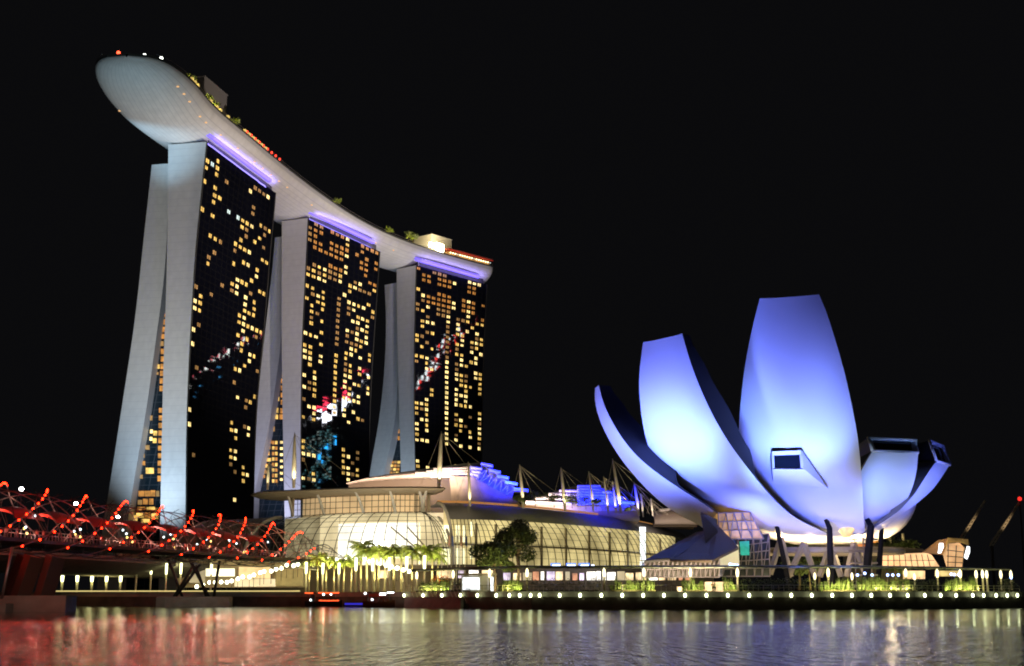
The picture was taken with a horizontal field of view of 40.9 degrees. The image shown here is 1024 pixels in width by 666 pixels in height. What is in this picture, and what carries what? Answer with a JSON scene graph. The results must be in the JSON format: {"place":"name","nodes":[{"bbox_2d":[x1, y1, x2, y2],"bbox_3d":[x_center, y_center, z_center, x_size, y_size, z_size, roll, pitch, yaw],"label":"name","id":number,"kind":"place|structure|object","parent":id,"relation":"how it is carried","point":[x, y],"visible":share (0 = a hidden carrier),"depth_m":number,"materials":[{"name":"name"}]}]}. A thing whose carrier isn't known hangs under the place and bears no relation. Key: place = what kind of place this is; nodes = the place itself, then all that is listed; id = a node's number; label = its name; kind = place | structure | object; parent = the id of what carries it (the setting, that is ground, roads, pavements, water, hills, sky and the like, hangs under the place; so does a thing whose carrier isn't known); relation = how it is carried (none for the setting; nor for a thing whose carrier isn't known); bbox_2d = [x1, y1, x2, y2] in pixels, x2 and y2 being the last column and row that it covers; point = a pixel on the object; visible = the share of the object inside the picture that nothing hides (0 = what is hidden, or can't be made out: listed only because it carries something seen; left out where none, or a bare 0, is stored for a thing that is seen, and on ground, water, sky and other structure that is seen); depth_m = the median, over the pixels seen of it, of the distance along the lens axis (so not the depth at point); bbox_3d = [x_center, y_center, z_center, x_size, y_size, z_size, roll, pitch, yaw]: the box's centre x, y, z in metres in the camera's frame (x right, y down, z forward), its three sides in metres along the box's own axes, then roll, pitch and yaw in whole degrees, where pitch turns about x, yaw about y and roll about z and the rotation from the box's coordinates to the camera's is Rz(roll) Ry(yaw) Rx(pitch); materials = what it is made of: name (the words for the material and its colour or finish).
{"place":"outdoors","nodes":[
{"label":"outdoors","id":0,"kind":"place"},
{"bbox_2d":[0,482,346,569],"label":"footbridge","id":1,"kind":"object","parent":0,"point":[19,513],"visible":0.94,"depth_m":252.52,"materials":[{"name":"red metal"}]},
{"bbox_2d":[97,142,275,590],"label":"hotel tower","id":2,"kind":"structure","parent":0,"point":[186,438],"depth_m":590.65,"materials":[{"name":"glass"}]},
{"bbox_2d":[242,195,269,482],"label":"window","id":3,"kind":"structure","parent":2,"relation":"in","point":[259,291],"depth_m":644.34,"materials":[{"name":"yellow"}]},
{"bbox_2d":[95,53,492,282],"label":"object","id":4,"kind":"structure","parent":2,"relation":"on","point":[163,103],"depth_m":603.43,"materials":[{"name":"grey"}]},
{"bbox_2d":[414,234,451,252],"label":"lift house","id":5,"kind":"structure","parent":4,"relation":"on","point":[424,240],"depth_m":844.69,"materials":[{"name":"beige"}]},
{"bbox_2d":[444,248,492,264],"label":"rooftop restaurant","id":6,"kind":"structure","parent":4,"relation":"on","point":[484,260],"depth_m":853.53,"materials":[{"name":"brown"}]},
{"bbox_2d":[195,75,227,114],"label":"lift house","id":7,"kind":"structure","parent":0,"point":[210,87],"depth_m":604.23,"materials":[{"name":"grey"}]},
{"bbox_2d":[253,218,379,556],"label":"hotel tower","id":8,"kind":"structure","parent":0,"point":[315,384],"depth_m":714.40,"materials":[{"name":"glass"}]},
{"bbox_2d":[333,237,377,480],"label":"window","id":9,"kind":"structure","parent":8,"relation":"in","point":[366,259],"depth_m":747.63,"materials":[{"name":"yellow"}]},
{"bbox_2d":[429,242,443,251],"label":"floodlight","id":10,"kind":"object","parent":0,"point":[439,246],"visible":1,"depth_m":828.56,"materials":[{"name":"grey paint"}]},
{"bbox_2d":[0,606,1023,665],"bbox_3d":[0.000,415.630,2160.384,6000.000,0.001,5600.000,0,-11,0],"label":"water","id":11,"kind":"structure","parent":0,"point":[241,636],"depth_m":76.64,"materials":[{"name":"black liquid"}]},
{"bbox_2d":[0,547,13,598],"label":"pole","id":12,"kind":"object","parent":11,"relation":"in","point":[7,572],"visible":1,"depth_m":192.97,"materials":[{"name":"red metal"}]},
{"bbox_2d":[0,547,208,611],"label":"road bridge","id":13,"kind":"structure","parent":11,"relation":"in","point":[25,570],"depth_m":207.33,"materials":[{"name":"concrete"}]},
{"bbox_2d":[156,559,232,606],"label":"bridge pier","id":14,"kind":"structure","parent":11,"relation":"in","point":[175,600],"depth_m":292.25,"materials":[{"name":"concrete"}]},
{"bbox_2d":[305,592,342,605],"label":"river boat","id":15,"kind":"object","parent":11,"relation":"on","point":[329,602],"visible":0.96,"depth_m":297.31,"materials":[{"name":"black"}]},
{"bbox_2d":[344,602,362,606],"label":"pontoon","id":16,"kind":"object","parent":11,"relation":"on","point":[353,604],"visible":0.64,"depth_m":293.07,"materials":[{"name":"blue"}]},
{"bbox_2d":[362,592,394,606],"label":"river boat","id":17,"kind":"object","parent":11,"relation":"on","point":[369,603],"visible":0.97,"depth_m":280.61,"materials":[{"name":"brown wood"}]},
{"bbox_2d":[404,597,463,607],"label":"water steps","id":18,"kind":"structure","parent":11,"relation":"in","point":[442,602],"depth_m":266.75,"materials":[{"name":"concrete"}]},
{"bbox_2d":[402,587,466,602],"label":"slanting rail","id":19,"kind":"object","parent":18,"relation":"on","point":[435,593],"visible":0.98,"depth_m":269.05,"materials":[{"name":"grey"}]},
{"bbox_2d":[0,591,1023,608],"bbox_3d":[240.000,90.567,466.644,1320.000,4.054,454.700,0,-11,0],"label":"quay wall","id":20,"kind":"structure","parent":0,"point":[721,600],"depth_m":248.26,"materials":[{"name":"concrete"}]},
{"bbox_2d":[56,591,299,591],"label":"edge light","id":21,"kind":"object","parent":20,"relation":"on","point":[175,591],"visible":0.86,"depth_m":315.61,"materials":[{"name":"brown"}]},
{"bbox_2d":[405,585,1019,591],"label":"quay railing","id":22,"kind":"object","parent":20,"relation":"on","point":[451,588],"visible":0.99,"depth_m":254.27,"materials":[{"name":"beige"}]},
{"bbox_2d":[922,538,969,566],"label":"crystal pavilion","id":23,"kind":"structure","parent":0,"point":[952,552],"depth_m":295.74,"materials":[{"name":"brown"}]},
{"label":"ground","id":24,"kind":"structure","parent":0,"visible":0},
{"bbox_2d":[305,562,307,591],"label":"post lamp","id":25,"kind":"object","parent":24,"relation":"on","point":[306,564],"visible":0.87,"depth_m":316.95,"materials":[{"name":"beige paint"}]},
{"bbox_2d":[300,557,316,591],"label":"palm tree","id":26,"kind":"object","parent":24,"relation":"on","point":[309,564],"visible":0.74,"depth_m":326.55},
{"bbox_2d":[308,552,327,591],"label":"palm tree","id":27,"kind":"object","parent":24,"relation":"on","point":[317,559],"visible":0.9,"depth_m":325.11,"materials":[{"name":"plant"}]},
{"bbox_2d":[316,556,335,591],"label":"palm tree","id":28,"kind":"object","parent":24,"relation":"on","point":[324,559],"visible":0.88,"depth_m":323.02,"materials":[{"name":"plant"}]},
{"bbox_2d":[325,556,343,591],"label":"palm tree","id":29,"kind":"object","parent":24,"relation":"on","point":[333,563],"visible":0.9,"depth_m":320.76,"materials":[{"name":"plant"}]},
{"bbox_2d":[336,557,354,591],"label":"palm tree","id":30,"kind":"object","parent":24,"relation":"on","point":[342,561],"visible":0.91,"depth_m":320.68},
{"bbox_2d":[341,554,362,591],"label":"palm tree","id":31,"kind":"object","parent":24,"relation":"on","point":[351,560],"visible":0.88,"depth_m":320.09,"materials":[{"name":"plant"}]},
{"bbox_2d":[355,558,357,591],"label":"post lamp","id":32,"kind":"object","parent":24,"relation":"on","point":[356,559],"visible":0.87,"depth_m":311.11,"materials":[{"name":"beige paint"}]},
{"bbox_2d":[348,540,375,591],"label":"palm tree","id":33,"kind":"object","parent":24,"relation":"on","point":[355,545],"visible":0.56,"depth_m":330.21,"materials":[{"name":"plant"}]},
{"bbox_2d":[354,542,380,591],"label":"palm tree","id":34,"kind":"object","parent":24,"relation":"on","point":[365,550],"visible":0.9,"depth_m":317.33,"materials":[{"name":"plant"}]},
{"bbox_2d":[371,558,373,591],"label":"post lamp","id":35,"kind":"object","parent":24,"relation":"on","point":[372,568],"visible":0.87,"depth_m":309.23,"materials":[{"name":"beige paint"}]},
{"bbox_2d":[368,553,384,591],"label":"palm tree","id":36,"kind":"object","parent":24,"relation":"on","point":[374,580],"visible":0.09,"depth_m":328.53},
{"bbox_2d":[366,543,389,591],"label":"palm tree","id":37,"kind":"object","parent":24,"relation":"on","point":[379,548],"visible":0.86,"depth_m":315.26,"materials":[{"name":"plant"}]},
{"bbox_2d":[380,546,396,591],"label":"palm tree","id":38,"kind":"object","parent":24,"relation":"on","point":[384,586],"visible":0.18,"depth_m":322.85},
{"bbox_2d":[388,557,390,591],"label":"post lamp","id":39,"kind":"object","parent":24,"relation":"on","point":[389,564],"visible":0.87,"depth_m":307.25,"materials":[{"name":"beige paint"}]},
{"bbox_2d":[381,544,404,591],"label":"palm tree","id":40,"kind":"object","parent":24,"relation":"on","point":[396,551],"visible":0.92,"depth_m":313.40,"materials":[{"name":"plant"}]},
{"bbox_2d":[390,544,412,591],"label":"palm tree","id":41,"kind":"object","parent":24,"relation":"on","point":[401,587],"visible":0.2,"depth_m":320.93,"materials":[{"name":"plant"}]},
{"bbox_2d":[405,556,407,591],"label":"post lamp","id":42,"kind":"object","parent":24,"relation":"on","point":[406,567],"visible":0.87,"depth_m":301.42,"materials":[{"name":"beige paint"}]},
{"bbox_2d":[400,545,424,591],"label":"palm tree","id":43,"kind":"object","parent":24,"relation":"on","point":[408,551],"visible":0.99,"depth_m":309.42,"materials":[{"name":"plant"}]},
{"bbox_2d":[423,556,425,584],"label":"post lamp","id":44,"kind":"object","parent":24,"relation":"on","point":[424,564],"visible":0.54,"depth_m":297.58,"materials":[{"name":"beige paint"}]},
{"bbox_2d":[413,544,437,558],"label":"palm tree","id":45,"kind":"object","parent":24,"relation":"on","point":[431,554],"visible":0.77,"depth_m":315.65,"materials":[{"name":"plant"}]},
{"bbox_2d":[370,265,486,476],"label":"hotel tower","id":46,"kind":"structure","parent":24,"relation":"on","point":[434,359],"depth_m":820.01,"materials":[{"name":"glass"}]},
{"bbox_2d":[445,280,484,464],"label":"window","id":47,"kind":"structure","parent":46,"relation":"in","point":[474,288],"depth_m":840.37,"materials":[{"name":"yellow"}]},
{"bbox_2d":[416,576,449,591],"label":"shrub bed","id":48,"kind":"object","parent":24,"relation":"on","point":[435,586],"visible":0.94,"depth_m":275.47,"materials":[{"name":"green plant"}]},
{"bbox_2d":[420,543,446,583],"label":"palm tree","id":49,"kind":"object","parent":24,"relation":"on","point":[435,550],"visible":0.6,"depth_m":321.58,"materials":[{"name":"plant"}]},
{"bbox_2d":[426,554,446,583],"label":"palm tree","id":50,"kind":"object","parent":24,"relation":"on","point":[439,558],"visible":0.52,"depth_m":327.28,"materials":[{"name":"plant"}]},
{"bbox_2d":[174,486,713,591],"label":"shopping mall","id":51,"kind":"structure","parent":24,"relation":"on","point":[336,519],"depth_m":403.00,"materials":[{"name":"beige glass"}]},
{"bbox_2d":[260,463,300,489],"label":"mast","id":52,"kind":"object","parent":51,"relation":"on","point":[268,477],"visible":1,"depth_m":411.31,"materials":[{"name":"metal"}]},
{"bbox_2d":[277,433,361,487],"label":"mast","id":53,"kind":"object","parent":51,"relation":"on","point":[294,465],"visible":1,"depth_m":405.20,"materials":[{"name":"beige paint"}]},
{"bbox_2d":[347,462,527,512],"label":"shell roof","id":54,"kind":"structure","parent":51,"relation":"on","point":[449,482],"depth_m":429.27,"materials":[{"name":"white"}]},
{"bbox_2d":[421,431,507,486],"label":"mast","id":55,"kind":"object","parent":51,"relation":"on","point":[439,468],"visible":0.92,"depth_m":410.03,"materials":[{"name":"metal"}]},
{"bbox_2d":[456,463,519,506],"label":"mast","id":56,"kind":"object","parent":51,"relation":"on","point":[469,489],"visible":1,"depth_m":401.05,"materials":[{"name":"metal"}]},
{"bbox_2d":[512,494,525,501],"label":"terrace tree","id":57,"kind":"object","parent":51,"relation":"on","point":[519,498],"visible":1,"depth_m":401.70,"materials":[{"name":"green plant"}]},
{"bbox_2d":[525,490,543,506],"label":"terrace tree","id":58,"kind":"object","parent":51,"relation":"on","point":[538,495],"visible":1,"depth_m":407.88,"materials":[{"name":"green plant"}]},
{"bbox_2d":[509,464,574,507],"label":"mast","id":59,"kind":"object","parent":51,"relation":"on","point":[521,484],"visible":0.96,"depth_m":407.13,"materials":[{"name":"metal"}]},
{"bbox_2d":[544,492,562,506],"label":"terrace tree","id":60,"kind":"object","parent":51,"relation":"on","point":[554,496],"visible":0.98,"depth_m":414.15,"materials":[{"name":"green plant"}]},
{"bbox_2d":[564,493,579,507],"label":"terrace tree","id":61,"kind":"object","parent":51,"relation":"on","point":[568,498],"visible":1,"depth_m":421.43,"materials":[{"name":"green plant"}]},
{"bbox_2d":[521,485,639,523],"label":"shell roof","id":62,"kind":"structure","parent":51,"relation":"on","point":[632,516],"depth_m":466.97,"materials":[{"name":"white"}]},
{"bbox_2d":[605,481,650,512],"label":"mast","id":63,"kind":"object","parent":62,"relation":"attached to","point":[614,498],"visible":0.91,"depth_m":453.95,"materials":[{"name":"metal"}]},
{"bbox_2d":[629,484,676,515],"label":"mast","id":64,"kind":"object","parent":62,"relation":"on","point":[637,503],"visible":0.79,"depth_m":459.76,"materials":[{"name":"metal"}]},
{"bbox_2d":[551,468,616,510],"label":"mast","id":65,"kind":"object","parent":51,"relation":"on","point":[563,491],"visible":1,"depth_m":424.56,"materials":[{"name":"metal"}]},
{"bbox_2d":[578,496,594,505],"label":"terrace tree","id":66,"kind":"object","parent":51,"relation":"on","point":[583,500],"visible":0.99,"depth_m":429.13,"materials":[{"name":"green plant"}]},
{"bbox_2d":[581,471,638,510],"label":"mast","id":67,"kind":"object","parent":51,"relation":"on","point":[591,492],"visible":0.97,"depth_m":438.69,"materials":[{"name":"metal"}]},
{"bbox_2d":[596,476,648,512],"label":"mast","id":68,"kind":"object","parent":51,"relation":"on","point":[606,498],"visible":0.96,"depth_m":448.30,"materials":[{"name":"metal"}]},
{"bbox_2d":[603,459,659,512],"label":"mast","id":69,"kind":"object","parent":51,"relation":"on","point":[617,490],"visible":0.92,"depth_m":444.70,"materials":[{"name":"metal"}]},
{"bbox_2d":[653,508,697,528],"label":"shell roof","id":70,"kind":"structure","parent":51,"relation":"on","point":[672,520],"depth_m":488.69,"materials":[{"name":"brown"}]},
{"bbox_2d":[452,570,454,589],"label":"canopy column","id":71,"kind":"structure","parent":24,"relation":"on","point":[453,573],"depth_m":271.00,"materials":[{"name":"beige paint"}]},
{"bbox_2d":[411,565,1010,571],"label":"walkway canopy","id":72,"kind":"object","parent":71,"relation":"on","point":[744,566],"visible":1,"depth_m":254.21,"materials":[{"name":"grey"}]},
{"bbox_2d":[456,533,458,583],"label":"flagpole","id":73,"kind":"object","parent":24,"relation":"on","point":[457,540],"visible":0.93,"depth_m":296.58,"materials":[{"name":"grey"}]},
{"bbox_2d":[450,579,470,591],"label":"hedge","id":74,"kind":"object","parent":24,"relation":"on","point":[459,585],"visible":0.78,"depth_m":265.67,"materials":[{"name":"green plant"}]},
{"bbox_2d":[458,573,496,591],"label":"kiosk","id":75,"kind":"object","parent":24,"relation":"on","point":[476,580],"visible":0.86,"depth_m":262.12,"materials":[{"name":"white"}]},
{"bbox_2d":[463,577,492,590],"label":"window","id":76,"kind":"structure","parent":75,"relation":"in","point":[466,580],"depth_m":262.19,"materials":[{"name":"grey"}]},
{"bbox_2d":[468,541,517,590],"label":"broad tree","id":77,"kind":"object","parent":24,"relation":"on","point":[495,553],"visible":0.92,"depth_m":291.21,"materials":[{"name":"green plant"}]},
{"bbox_2d":[498,575,525,590],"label":"shrub bed","id":78,"kind":"object","parent":24,"relation":"on","point":[512,588],"visible":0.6,"depth_m":254.91,"materials":[{"name":"green plant"}]},
{"bbox_2d":[491,519,538,580],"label":"broad tree","id":79,"kind":"object","parent":24,"relation":"on","point":[518,533],"visible":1,"depth_m":295.79,"materials":[{"name":"green plant"}]},
{"bbox_2d":[526,576,601,590],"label":"hedge","id":80,"kind":"object","parent":24,"relation":"on","point":[561,587],"visible":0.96,"depth_m":251.18,"materials":[{"name":"green plant"}]},
{"bbox_2d":[608,575,644,590],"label":"shrub bed","id":81,"kind":"object","parent":24,"relation":"on","point":[616,586],"visible":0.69,"depth_m":249.41,"materials":[{"name":"green plant"}]},
{"bbox_2d":[644,574,655,590],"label":"shrub bed","id":82,"kind":"object","parent":24,"relation":"on","point":[649,585],"visible":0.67,"depth_m":248.68,"materials":[{"name":"green plant"}]},
{"bbox_2d":[681,575,706,590],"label":"shrub bed","id":83,"kind":"object","parent":24,"relation":"on","point":[693,588],"visible":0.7,"depth_m":248.41,"materials":[{"name":"green plant"}]},
{"bbox_2d":[677,582,728,590],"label":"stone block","id":84,"kind":"structure","parent":24,"relation":"on","point":[707,586],"depth_m":260.99,"materials":[{"name":"stone"}]},
{"bbox_2d":[722,575,736,590],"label":"shrub bed","id":85,"kind":"object","parent":24,"relation":"on","point":[729,585],"visible":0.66,"depth_m":248.19,"materials":[{"name":"green plant"}]},
{"bbox_2d":[595,294,950,589],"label":"museum","id":86,"kind":"structure","parent":24,"relation":"on","point":[781,465],"depth_m":270.51,"materials":[{"name":"white metal"}]},
{"bbox_2d":[720,555,728,564],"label":"lobby window","id":87,"kind":"structure","parent":86,"relation":"in","point":[725,560],"depth_m":273.76,"materials":[{"name":"beige"}]},
{"bbox_2d":[729,545,738,564],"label":"lobby window","id":88,"kind":"structure","parent":86,"relation":"in","point":[733,557],"depth_m":273.83,"materials":[{"name":"beige"}]},
{"bbox_2d":[739,577,817,590],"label":"hedge","id":89,"kind":"object","parent":24,"relation":"on","point":[798,585],"visible":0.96,"depth_m":248.38,"materials":[{"name":"green plant"}]},
{"bbox_2d":[780,543,821,589],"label":"garden tree","id":90,"kind":"object","parent":24,"relation":"on","point":[790,558],"visible":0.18,"depth_m":324.84,"materials":[{"name":"green plant"}]},
{"bbox_2d":[791,556,826,589],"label":"garden tree","id":91,"kind":"object","parent":24,"relation":"on","point":[799,570],"visible":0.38,"depth_m":319.66,"materials":[{"name":"green plant"}]},
{"bbox_2d":[797,545,842,590],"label":"garden tree","id":92,"kind":"object","parent":24,"relation":"on","point":[819,580],"visible":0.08,"depth_m":329.74,"materials":[{"name":"green plant"}]},
{"bbox_2d":[817,577,855,590],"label":"shrub bed","id":93,"kind":"object","parent":24,"relation":"on","point":[839,588],"visible":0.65,"depth_m":248.64,"materials":[{"name":"green plant"}]},
{"bbox_2d":[843,533,907,581],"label":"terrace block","id":94,"kind":"structure","parent":24,"relation":"on","point":[883,575],"depth_m":356.71,"materials":[{"name":"concrete"}]},
{"bbox_2d":[855,575,911,590],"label":"shrub bed","id":95,"kind":"object","parent":24,"relation":"on","point":[881,586],"visible":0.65,"depth_m":251.16,"materials":[{"name":"green plant"}]},
{"bbox_2d":[872,542,910,582],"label":"garden tree","id":96,"kind":"object","parent":24,"relation":"on","point":[895,545],"visible":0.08,"depth_m":338.82,"materials":[{"name":"green plant"}]},
{"bbox_2d":[873,534,918,582],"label":"garden tree","id":97,"kind":"object","parent":24,"relation":"on","point":[903,541],"visible":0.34,"depth_m":340.63,"materials":[{"name":"green plant"}]},
{"bbox_2d":[873,546,961,578],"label":"lit hall","id":98,"kind":"structure","parent":24,"relation":"on","point":[913,557],"depth_m":305.71,"materials":[{"name":"brown"}]},
{"bbox_2d":[903,571,924,578],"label":"lower window","id":99,"kind":"structure","parent":98,"relation":"in","point":[921,574],"depth_m":303.40,"materials":[{"name":"yellow"}]},
{"bbox_2d":[935,571,961,575],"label":"lower window","id":100,"kind":"structure","parent":98,"relation":"in","point":[941,573],"depth_m":303.47,"materials":[{"name":"yellow"}]},
{"bbox_2d":[910,577,943,590],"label":"hedge","id":101,"kind":"object","parent":24,"relation":"on","point":[925,583],"visible":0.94,"depth_m":256.09,"materials":[{"name":"green plant"}]},
{"bbox_2d":[940,574,981,591],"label":"shrub bed","id":102,"kind":"object","parent":24,"relation":"on","point":[965,588],"visible":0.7,"depth_m":261.56,"materials":[{"name":"green plant"}]},
{"bbox_2d":[955,500,985,581],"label":"crane","id":103,"kind":"object","parent":24,"relation":"on","point":[974,516],"visible":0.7,"depth_m":892.88,"materials":[{"name":"beige paint"}]},
{"bbox_2d":[989,501,1019,591],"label":"crane","id":104,"kind":"object","parent":24,"relation":"on","point":[996,535],"visible":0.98,"depth_m":890.56,"materials":[{"name":"beige paint"}]},
{"bbox_2d":[996,578,1020,591],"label":"hedge","id":105,"kind":"object","parent":24,"relation":"on","point":[1006,590],"visible":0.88,"depth_m":270.40,"materials":[{"name":"green plant"}]},
{"bbox_2d":[1018,497,1023,565],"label":"beacon mast","id":106,"kind":"object","parent":24,"relation":"on","point":[1019,498],"visible":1,"depth_m":891.73,"materials":[{"name":"metal"}]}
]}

